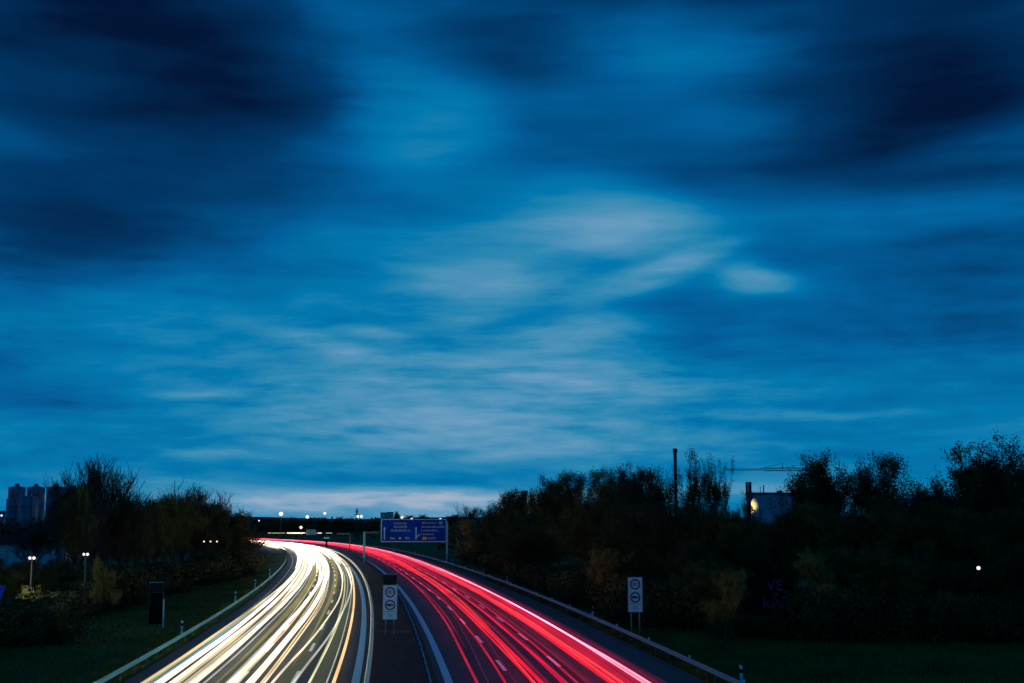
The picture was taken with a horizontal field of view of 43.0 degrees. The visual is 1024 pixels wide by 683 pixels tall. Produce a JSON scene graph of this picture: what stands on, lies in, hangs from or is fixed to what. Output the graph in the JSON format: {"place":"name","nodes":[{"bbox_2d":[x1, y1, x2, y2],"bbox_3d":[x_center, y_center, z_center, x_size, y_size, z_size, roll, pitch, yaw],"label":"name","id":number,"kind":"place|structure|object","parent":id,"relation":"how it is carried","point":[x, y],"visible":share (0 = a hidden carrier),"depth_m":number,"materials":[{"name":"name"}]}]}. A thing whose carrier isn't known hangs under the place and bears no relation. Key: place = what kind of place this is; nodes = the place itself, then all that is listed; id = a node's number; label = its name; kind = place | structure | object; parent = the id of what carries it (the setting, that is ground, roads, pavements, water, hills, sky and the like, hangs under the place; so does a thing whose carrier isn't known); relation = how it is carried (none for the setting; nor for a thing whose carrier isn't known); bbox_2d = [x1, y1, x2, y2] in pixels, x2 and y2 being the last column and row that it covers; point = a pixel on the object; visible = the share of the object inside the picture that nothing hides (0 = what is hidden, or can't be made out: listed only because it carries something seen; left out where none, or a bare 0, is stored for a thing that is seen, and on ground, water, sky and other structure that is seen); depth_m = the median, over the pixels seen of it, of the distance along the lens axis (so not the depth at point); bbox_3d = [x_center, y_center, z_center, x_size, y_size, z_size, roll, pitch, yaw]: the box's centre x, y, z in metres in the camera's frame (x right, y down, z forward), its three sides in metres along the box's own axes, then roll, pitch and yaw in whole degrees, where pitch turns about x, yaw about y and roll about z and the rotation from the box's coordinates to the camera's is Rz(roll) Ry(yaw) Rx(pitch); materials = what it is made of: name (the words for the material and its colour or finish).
{"place":"outdoors","nodes":[
{"label":"outdoors","id":0,"kind":"place"},
{"bbox_2d":[27,484,45,523],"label":"silo","id":1,"kind":"object","parent":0,"point":[37,490],"visible":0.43,"depth_m":425.04,"materials":[{"name":"concrete"}]},
{"bbox_2d":[0,534,85,568],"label":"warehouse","id":2,"kind":"structure","parent":0,"point":[7,555],"depth_m":246.71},
{"bbox_2d":[0,580,254,682],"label":"meadow grass","id":3,"kind":"structure","parent":0,"point":[177,612],"depth_m":103.42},
{"bbox_2d":[79,579,269,682],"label":"verge grass","id":4,"kind":"structure","parent":0,"point":[215,611],"depth_m":97.81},
{"bbox_2d":[124,543,369,682],"bbox_3d":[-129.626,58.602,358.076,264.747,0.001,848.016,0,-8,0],"label":"road","id":5,"kind":"structure","parent":0,"point":[233,652],"depth_m":100.87,"materials":[{"name":"asphalt"}]},
{"bbox_2d":[278,543,366,682],"bbox_3d":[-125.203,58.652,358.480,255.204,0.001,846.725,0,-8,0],"label":"edge line","id":6,"kind":"object","parent":5,"relation":"on","point":[358,666],"visible":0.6,"depth_m":99.93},
{"bbox_2d":[363,570,422,682],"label":"verge grass","id":7,"kind":"structure","parent":0,"point":[391,630],"depth_m":101.46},
{"bbox_2d":[276,541,706,682],"bbox_3d":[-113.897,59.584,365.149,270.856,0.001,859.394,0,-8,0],"label":"road","id":8,"kind":"structure","parent":0,"point":[467,656],"depth_m":100.00,"materials":[{"name":"asphalt"}]},
{"bbox_2d":[277,542,452,682],"bbox_3d":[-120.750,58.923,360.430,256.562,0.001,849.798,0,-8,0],"label":"edge line","id":9,"kind":"object","parent":8,"relation":"on","point":[442,667],"visible":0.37,"depth_m":96.99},
{"bbox_2d":[363,519,447,562],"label":"sign gantry","id":10,"kind":"object","parent":8,"relation":"on","point":[414,530],"visible":1,"depth_m":283.88,"materials":[{"name":"metal"}]},
{"bbox_2d":[286,541,648,682],"bbox_3d":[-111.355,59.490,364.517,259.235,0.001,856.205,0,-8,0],"label":"edge line","id":11,"kind":"object","parent":8,"relation":"on","point":[630,672],"visible":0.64,"depth_m":101.69,"materials":[{"name":"paint"}]},
{"bbox_2d":[0,530,1023,682],"bbox_3d":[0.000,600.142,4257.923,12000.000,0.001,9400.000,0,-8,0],"label":"ground","id":12,"kind":"structure","parent":0,"point":[426,549],"depth_m":93.40,"materials":[{"name":"green plant"}]},
{"bbox_2d":[0,566,25,601],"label":"broadleaf tree","id":13,"kind":"object","parent":12,"relation":"on","point":[11,583],"visible":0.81,"depth_m":123.14,"materials":[{"name":"green plant"}]},
{"bbox_2d":[5,495,20,531],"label":"silo","id":14,"kind":"object","parent":12,"relation":"on","point":[13,504],"visible":0.52,"depth_m":394.95,"materials":[{"name":"concrete"}]},
{"bbox_2d":[5,560,41,598],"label":"broadleaf tree","id":15,"kind":"object","parent":12,"relation":"on","point":[25,573],"visible":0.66,"depth_m":123.94,"materials":[{"name":"green plant"}]},
{"bbox_2d":[0,518,54,563],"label":"leafless tree","id":16,"kind":"object","parent":12,"relation":"on","point":[36,538],"visible":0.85,"depth_m":187.11,"materials":[{"name":"brown plant"}]},
{"bbox_2d":[19,493,37,532],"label":"silo","id":17,"kind":"object","parent":12,"relation":"on","point":[29,507],"visible":0.55,"depth_m":389.75,"materials":[{"name":"concrete"}]},
{"bbox_2d":[11,559,65,595],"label":"tree","id":18,"kind":"object","parent":12,"relation":"on","point":[39,580],"visible":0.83,"depth_m":125.04,"materials":[{"name":"green plant"}]},
{"bbox_2d":[10,591,90,620],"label":"shrub","id":19,"kind":"object","parent":12,"relation":"on","point":[72,607],"visible":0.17,"depth_m":113.85,"materials":[{"name":"green plant"}]},
{"bbox_2d":[36,561,77,591],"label":"tree","id":20,"kind":"object","parent":12,"relation":"on","point":[60,566],"visible":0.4,"depth_m":131.02,"materials":[{"name":"green plant"}]},
{"bbox_2d":[41,477,83,562],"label":"leafless tree","id":21,"kind":"object","parent":12,"relation":"on","point":[62,496],"visible":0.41,"depth_m":157.62,"materials":[{"name":"brown plant"}]},
{"bbox_2d":[46,491,99,574],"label":"leafless tree","id":22,"kind":"object","parent":12,"relation":"on","point":[62,518],"visible":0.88,"depth_m":138.56,"materials":[{"name":"brown plant"}]},
{"bbox_2d":[38,581,111,615],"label":"shrub","id":23,"kind":"object","parent":12,"relation":"on","point":[75,587],"visible":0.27,"depth_m":124.33,"materials":[{"name":"green plant"}]},
{"bbox_2d":[56,483,98,571],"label":"broadleaf tree","id":24,"kind":"object","parent":12,"relation":"on","point":[79,494],"visible":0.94,"depth_m":138.55,"materials":[{"name":"green plant"}]},
{"bbox_2d":[41,452,117,565],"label":"leafless tree","id":25,"kind":"object","parent":12,"relation":"on","point":[92,482],"visible":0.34,"depth_m":163.42,"materials":[{"name":"brown plant"}]},
{"bbox_2d":[65,500,108,567],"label":"leafless tree","id":26,"kind":"object","parent":12,"relation":"on","point":[100,523],"visible":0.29,"depth_m":144.00,"materials":[{"name":"brown plant"}]},
{"bbox_2d":[73,489,117,568],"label":"leafless tree","id":27,"kind":"object","parent":12,"relation":"on","point":[104,531],"visible":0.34,"depth_m":148.47,"materials":[{"name":"brown plant"}]},
{"bbox_2d":[75,482,116,565],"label":"broadleaf tree","id":28,"kind":"object","parent":12,"relation":"on","point":[90,492],"visible":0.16,"depth_m":155.51,"materials":[{"name":"green plant"}]},
{"bbox_2d":[0,517,196,553],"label":"distant woods","id":29,"kind":"object","parent":12,"relation":"on","point":[4,530],"visible":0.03,"depth_m":351.97,"materials":[{"name":"green plant"}]},
{"bbox_2d":[59,455,144,564],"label":"leafless tree","id":30,"kind":"object","parent":12,"relation":"on","point":[114,487],"visible":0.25,"depth_m":168.75,"materials":[{"name":"brown plant"}]},
{"bbox_2d":[98,567,123,621],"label":"autumn tree","id":31,"kind":"object","parent":12,"relation":"on","point":[110,580],"visible":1,"depth_m":116.65,"materials":[{"name":"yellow plant"}]},
{"bbox_2d":[78,564,155,607],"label":"shrub","id":32,"kind":"object","parent":12,"relation":"on","point":[138,589],"visible":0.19,"depth_m":135.14,"materials":[{"name":"green plant"}]},
{"bbox_2d":[98,491,155,564],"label":"broadleaf tree","id":33,"kind":"object","parent":12,"relation":"on","point":[126,522],"visible":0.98,"depth_m":150.76,"materials":[{"name":"green plant"}]},
{"bbox_2d":[106,497,157,565],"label":"leafless tree","id":34,"kind":"object","parent":12,"relation":"on","point":[149,518],"visible":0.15,"depth_m":160.91,"materials":[{"name":"brown plant"}]},
{"bbox_2d":[127,502,165,565],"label":"broadleaf tree","id":35,"kind":"object","parent":12,"relation":"on","point":[156,530],"visible":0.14,"depth_m":164.31,"materials":[{"name":"green plant"}]},
{"bbox_2d":[148,582,163,625],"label":"speed limit sign","id":36,"kind":"object","parent":12,"relation":"on","point":[156,593],"visible":1,"depth_m":110.95,"materials":[{"name":"black metal"}]},
{"bbox_2d":[135,498,180,565],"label":"broadleaf tree","id":37,"kind":"object","parent":12,"relation":"on","point":[160,513],"visible":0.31,"depth_m":168.41,"materials":[{"name":"green plant"}]},
{"bbox_2d":[134,565,183,592],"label":"shrub","id":38,"kind":"object","parent":12,"relation":"on","point":[172,584],"visible":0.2,"depth_m":159.19,"materials":[{"name":"green plant"}]},
{"bbox_2d":[139,561,195,592],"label":"shrub","id":39,"kind":"object","parent":12,"relation":"on","point":[176,569],"visible":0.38,"depth_m":163.96,"materials":[{"name":"green plant"}]},
{"bbox_2d":[147,495,196,561],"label":"broadleaf tree","id":40,"kind":"object","parent":12,"relation":"on","point":[175,513],"visible":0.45,"depth_m":178.24,"materials":[{"name":"green plant"}]},
{"bbox_2d":[164,493,208,562],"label":"broadleaf tree","id":41,"kind":"object","parent":12,"relation":"on","point":[178,547],"visible":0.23,"depth_m":185.21,"materials":[{"name":"green plant"}]},
{"bbox_2d":[156,479,217,561],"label":"leafless tree","id":42,"kind":"object","parent":12,"relation":"on","point":[198,496],"visible":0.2,"depth_m":202.94,"materials":[{"name":"brown plant"}]},
{"bbox_2d":[93,544,286,682],"bbox_3d":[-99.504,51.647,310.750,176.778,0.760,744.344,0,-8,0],"label":"guardrail","id":43,"kind":"object","parent":12,"relation":"on","point":[119,671],"visible":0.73,"depth_m":93.15,"materials":[{"name":"metal"}]},
{"bbox_2d":[174,498,209,560],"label":"broadleaf tree","id":44,"kind":"object","parent":12,"relation":"on","point":[189,535],"visible":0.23,"depth_m":190.55,"materials":[{"name":"green plant"}]},
{"bbox_2d":[177,501,221,558],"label":"broadleaf tree","id":45,"kind":"object","parent":12,"relation":"on","point":[199,538],"visible":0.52,"depth_m":193.81,"materials":[{"name":"green plant"}]},
{"bbox_2d":[186,558,231,584],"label":"shrub","id":46,"kind":"object","parent":12,"relation":"on","point":[221,571],"visible":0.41,"depth_m":183.44,"materials":[{"name":"green plant"}]},
{"bbox_2d":[185,552,241,581],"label":"shrub","id":47,"kind":"object","parent":12,"relation":"on","point":[226,560],"visible":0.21,"depth_m":188.97,"materials":[{"name":"green plant"}]},
{"bbox_2d":[202,508,233,555],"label":"broadleaf tree","id":48,"kind":"object","parent":12,"relation":"on","point":[223,540],"visible":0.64,"depth_m":199.19,"materials":[{"name":"green plant"}]},
{"bbox_2d":[196,548,259,579],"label":"shrub","id":49,"kind":"object","parent":12,"relation":"on","point":[250,561],"visible":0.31,"depth_m":201.11,"materials":[{"name":"green plant"}]},
{"bbox_2d":[222,517,258,554],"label":"broadleaf tree","id":50,"kind":"object","parent":12,"relation":"on","point":[236,526],"visible":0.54,"depth_m":212.84,"materials":[{"name":"green plant"}]},
{"bbox_2d":[44,516,486,532],"bbox_3d":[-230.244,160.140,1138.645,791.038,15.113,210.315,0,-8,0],"label":"distant woods","id":51,"kind":"object","parent":12,"relation":"on","point":[294,520],"visible":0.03,"depth_m":1118.70,"materials":[{"name":"green plant"}]},
{"bbox_2d":[266,542,436,682],"bbox_3d":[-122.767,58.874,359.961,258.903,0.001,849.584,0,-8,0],"label":"median strip","id":52,"kind":"object","parent":12,"relation":"on","point":[388,661],"visible":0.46,"depth_m":92.88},
{"bbox_2d":[259,540,373,682],"bbox_3d":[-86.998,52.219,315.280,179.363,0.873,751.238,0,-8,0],"label":"guardrail","id":53,"kind":"object","parent":52,"relation":"on","point":[369,661],"visible":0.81,"depth_m":117.85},
{"bbox_2d":[268,540,431,682],"bbox_3d":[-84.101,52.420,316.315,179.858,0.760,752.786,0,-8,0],"label":"guardrail","id":54,"kind":"object","parent":52,"relation":"on","point":[419,646],"visible":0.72,"depth_m":108.17,"materials":[{"name":"metal"}]},
{"bbox_2d":[382,574,397,633],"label":"speed limit sign","id":55,"kind":"object","parent":52,"relation":"on","point":[390,601],"visible":1,"depth_m":103.15,"materials":[{"name":"metal"}]},
{"bbox_2d":[244,519,485,533],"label":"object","id":56,"kind":"object","parent":12,"relation":"on","point":[286,527],"visible":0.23,"depth_m":968.80,"materials":[{"name":"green concrete"}]},
{"bbox_2d":[449,516,485,566],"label":"autumn tree","id":57,"kind":"object","parent":12,"relation":"on","point":[468,527],"visible":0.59,"depth_m":262.19,"materials":[{"name":"green plant"}]},
{"bbox_2d":[474,490,522,569],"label":"broadleaf tree","id":58,"kind":"object","parent":12,"relation":"on","point":[488,518],"visible":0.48,"depth_m":225.87,"materials":[{"name":"green plant"}]},
{"bbox_2d":[274,539,745,682],"bbox_3d":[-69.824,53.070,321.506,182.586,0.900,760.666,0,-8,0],"label":"guardrail","id":59,"kind":"object","parent":12,"relation":"on","point":[655,645],"visible":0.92,"depth_m":104.44,"materials":[{"name":"metal"}]},
{"bbox_2d":[491,487,534,545],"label":"broadleaf tree","id":60,"kind":"object","parent":12,"relation":"on","point":[511,506],"visible":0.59,"depth_m":213.20,"materials":[{"name":"green plant"}]},
{"bbox_2d":[512,492,561,561],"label":"broadleaf tree","id":61,"kind":"object","parent":12,"relation":"on","point":[527,507],"visible":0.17,"depth_m":197.98,"materials":[{"name":"green plant"}]},
{"bbox_2d":[520,472,588,564],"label":"broadleaf tree","id":62,"kind":"object","parent":12,"relation":"on","point":[543,504],"visible":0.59,"depth_m":186.97,"materials":[{"name":"green plant"}]},
{"bbox_2d":[545,570,590,602],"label":"shrub","id":63,"kind":"object","parent":12,"relation":"on","point":[558,590],"visible":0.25,"depth_m":144.82,"materials":[{"name":"green plant"}]},
{"bbox_2d":[545,469,597,563],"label":"broadleaf tree","id":64,"kind":"object","parent":12,"relation":"on","point":[567,491],"visible":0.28,"depth_m":174.50,"materials":[{"name":"green plant"}]},
{"bbox_2d":[543,504,604,563],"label":"broadleaf tree","id":65,"kind":"object","parent":12,"relation":"on","point":[577,522],"visible":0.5,"depth_m":165.11,"materials":[{"name":"green plant"}]},
{"bbox_2d":[569,465,627,583],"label":"broadleaf tree","id":66,"kind":"object","parent":12,"relation":"on","point":[596,476],"visible":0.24,"depth_m":163.37,"materials":[{"name":"green plant"}]},
{"bbox_2d":[583,543,634,618],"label":"autumn tree","id":67,"kind":"object","parent":12,"relation":"on","point":[608,561],"visible":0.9,"depth_m":119.37,"materials":[{"name":"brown plant"}]},
{"bbox_2d":[562,551,661,585],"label":"broadleaf tree","id":68,"kind":"object","parent":12,"relation":"on","point":[632,567],"visible":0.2,"depth_m":128.86,"materials":[{"name":"green plant"}]},
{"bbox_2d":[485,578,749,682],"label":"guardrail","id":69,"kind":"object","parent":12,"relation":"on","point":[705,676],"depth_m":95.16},
{"bbox_2d":[592,460,665,529],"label":"broadleaf tree","id":70,"kind":"object","parent":12,"relation":"on","point":[624,484],"visible":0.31,"depth_m":149.21,"materials":[{"name":"green plant"}]},
{"bbox_2d":[627,577,642,633],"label":"speed limit sign","id":71,"kind":"object","parent":12,"relation":"on","point":[635,593],"visible":1,"depth_m":101.22,"materials":[{"name":"metal"}]},
{"bbox_2d":[592,578,684,627],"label":"shrub","id":72,"kind":"object","parent":12,"relation":"on","point":[609,601],"visible":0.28,"depth_m":112.19,"materials":[{"name":"green plant"}]},
{"bbox_2d":[428,515,849,554],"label":"distant woods","id":73,"kind":"object","parent":12,"relation":"on","point":[452,530],"depth_m":333.27,"materials":[{"name":"green plant"}]},
{"bbox_2d":[613,580,688,627],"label":"shrub","id":74,"kind":"object","parent":12,"relation":"on","point":[647,598],"visible":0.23,"depth_m":109.72,"materials":[{"name":"green plant"}]},
{"bbox_2d":[615,464,693,539],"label":"broadleaf tree","id":75,"kind":"object","parent":12,"relation":"on","point":[655,497],"visible":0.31,"depth_m":137.31,"materials":[{"name":"green plant"}]},
{"bbox_2d":[644,582,741,631],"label":"shrub","id":76,"kind":"object","parent":12,"relation":"on","point":[673,610],"visible":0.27,"depth_m":107.73,"materials":[{"name":"green plant"}]},
{"bbox_2d":[669,445,721,524],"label":"birch tree","id":77,"kind":"object","parent":12,"relation":"on","point":[695,487],"visible":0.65,"depth_m":148.20,"materials":[{"name":"green plant"}]},
{"bbox_2d":[650,540,742,586],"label":"broadleaf tree","id":78,"kind":"object","parent":12,"relation":"on","point":[694,554],"visible":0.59,"depth_m":113.82,"materials":[{"name":"green plant"}]},
{"bbox_2d":[667,498,727,562],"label":"broadleaf tree","id":79,"kind":"object","parent":12,"relation":"on","point":[696,523],"visible":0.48,"depth_m":119.51,"materials":[{"name":"green plant"}]},
{"bbox_2d":[672,583,742,630],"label":"shrub","id":80,"kind":"object","parent":12,"relation":"on","point":[694,606],"visible":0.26,"depth_m":106.91,"materials":[{"name":"green plant"}]},
{"bbox_2d":[665,558,755,626],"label":"broadleaf tree","id":81,"kind":"object","parent":12,"relation":"on","point":[705,574],"visible":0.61,"depth_m":106.17,"materials":[{"name":"green plant"}]},
{"bbox_2d":[699,453,734,562],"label":"birch tree","id":82,"kind":"object","parent":12,"relation":"on","point":[719,503],"visible":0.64,"depth_m":148.47,"materials":[{"name":"green plant"}]},
{"bbox_2d":[676,507,769,575],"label":"broadleaf tree","id":83,"kind":"object","parent":12,"relation":"on","point":[731,525],"visible":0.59,"depth_m":117.44,"materials":[{"name":"green plant"}]},
{"bbox_2d":[698,566,749,648],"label":"autumn tree","id":84,"kind":"object","parent":12,"relation":"on","point":[733,584],"visible":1,"depth_m":92.36,"materials":[{"name":"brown plant"}]},
{"bbox_2d":[694,512,762,609],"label":"broadleaf tree","id":85,"kind":"object","parent":12,"relation":"on","point":[754,523],"visible":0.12,"depth_m":119.16,"materials":[{"name":"green plant"}]},
{"bbox_2d":[742,578,793,619],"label":"graffiti wall","id":86,"kind":"structure","parent":12,"relation":"on","point":[761,591],"depth_m":102.25,"materials":[{"name":"black concrete"}]},
{"bbox_2d":[745,485,794,525],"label":"industrial hall","id":87,"kind":"structure","parent":12,"relation":"on","point":[759,500],"depth_m":327.50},
{"bbox_2d":[739,508,808,582],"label":"broadleaf tree","id":88,"kind":"object","parent":12,"relation":"on","point":[761,552],"visible":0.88,"depth_m":112.86,"materials":[{"name":"green plant"}]},
{"bbox_2d":[743,509,822,600],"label":"broadleaf tree","id":89,"kind":"object","parent":12,"relation":"on","point":[801,548],"visible":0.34,"depth_m":113.49,"materials":[{"name":"green plant"}]},
{"bbox_2d":[781,545,843,605],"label":"autumn tree","id":90,"kind":"object","parent":12,"relation":"on","point":[811,566],"visible":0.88,"depth_m":101.68,"materials":[{"name":"green plant"}]},
{"bbox_2d":[771,499,860,597],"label":"broadleaf tree","id":91,"kind":"object","parent":12,"relation":"on","point":[821,548],"visible":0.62,"depth_m":113.20,"materials":[{"name":"green plant"}]},
{"bbox_2d":[767,447,865,526],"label":"broadleaf tree","id":92,"kind":"object","parent":12,"relation":"on","point":[818,486],"visible":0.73,"depth_m":126.29,"materials":[{"name":"green plant"}]},
{"bbox_2d":[781,502,854,582],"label":"broadleaf tree","id":93,"kind":"object","parent":12,"relation":"on","point":[806,530],"visible":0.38,"depth_m":113.23,"materials":[{"name":"green plant"}]},
{"bbox_2d":[767,588,870,641],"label":"shrub","id":94,"kind":"object","parent":12,"relation":"on","point":[785,613],"visible":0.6,"depth_m":97.89,"materials":[{"name":"green plant"}]},
{"bbox_2d":[781,585,885,641],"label":"shrub","id":95,"kind":"object","parent":12,"relation":"on","point":[817,613],"visible":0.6,"depth_m":97.45,"materials":[{"name":"green plant"}]},
{"bbox_2d":[788,551,888,599],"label":"broadleaf tree","id":96,"kind":"object","parent":12,"relation":"on","point":[839,571],"visible":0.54,"depth_m":103.11,"materials":[{"name":"green plant"}]},
{"bbox_2d":[797,596,896,638],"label":"shrub","id":97,"kind":"object","parent":12,"relation":"on","point":[863,630],"visible":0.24,"depth_m":97.60,"materials":[{"name":"green plant"}]},
{"bbox_2d":[822,468,895,589],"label":"broadleaf tree","id":98,"kind":"object","parent":12,"relation":"on","point":[854,506],"visible":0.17,"depth_m":128.32,"materials":[{"name":"green plant"}]},
{"bbox_2d":[832,450,959,517],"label":"broadleaf tree","id":99,"kind":"object","parent":12,"relation":"on","point":[888,492],"visible":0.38,"depth_m":125.35,"materials":[{"name":"green plant"}]},
{"bbox_2d":[918,439,1023,597],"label":"broadleaf tree","id":100,"kind":"object","parent":12,"relation":"on","point":[980,460],"visible":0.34,"depth_m":120.09,"materials":[{"name":"green plant"}]},
{"bbox_2d":[927,430,1023,598],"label":"broadleaf tree","id":101,"kind":"object","parent":12,"relation":"on","point":[1015,478],"visible":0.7,"depth_m":118.28,"materials":[{"name":"green plant"}]},
{"bbox_2d":[0,0,1023,518],"label":"sky","id":102,"kind":"structure","parent":0,"point":[295,258],"materials":[{"name":"blue"}]},
{"bbox_2d":[604,619,1023,682],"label":"meadow grass","id":103,"kind":"structure","parent":0,"point":[832,670],"depth_m":85.07,"materials":[{"name":"plant"}]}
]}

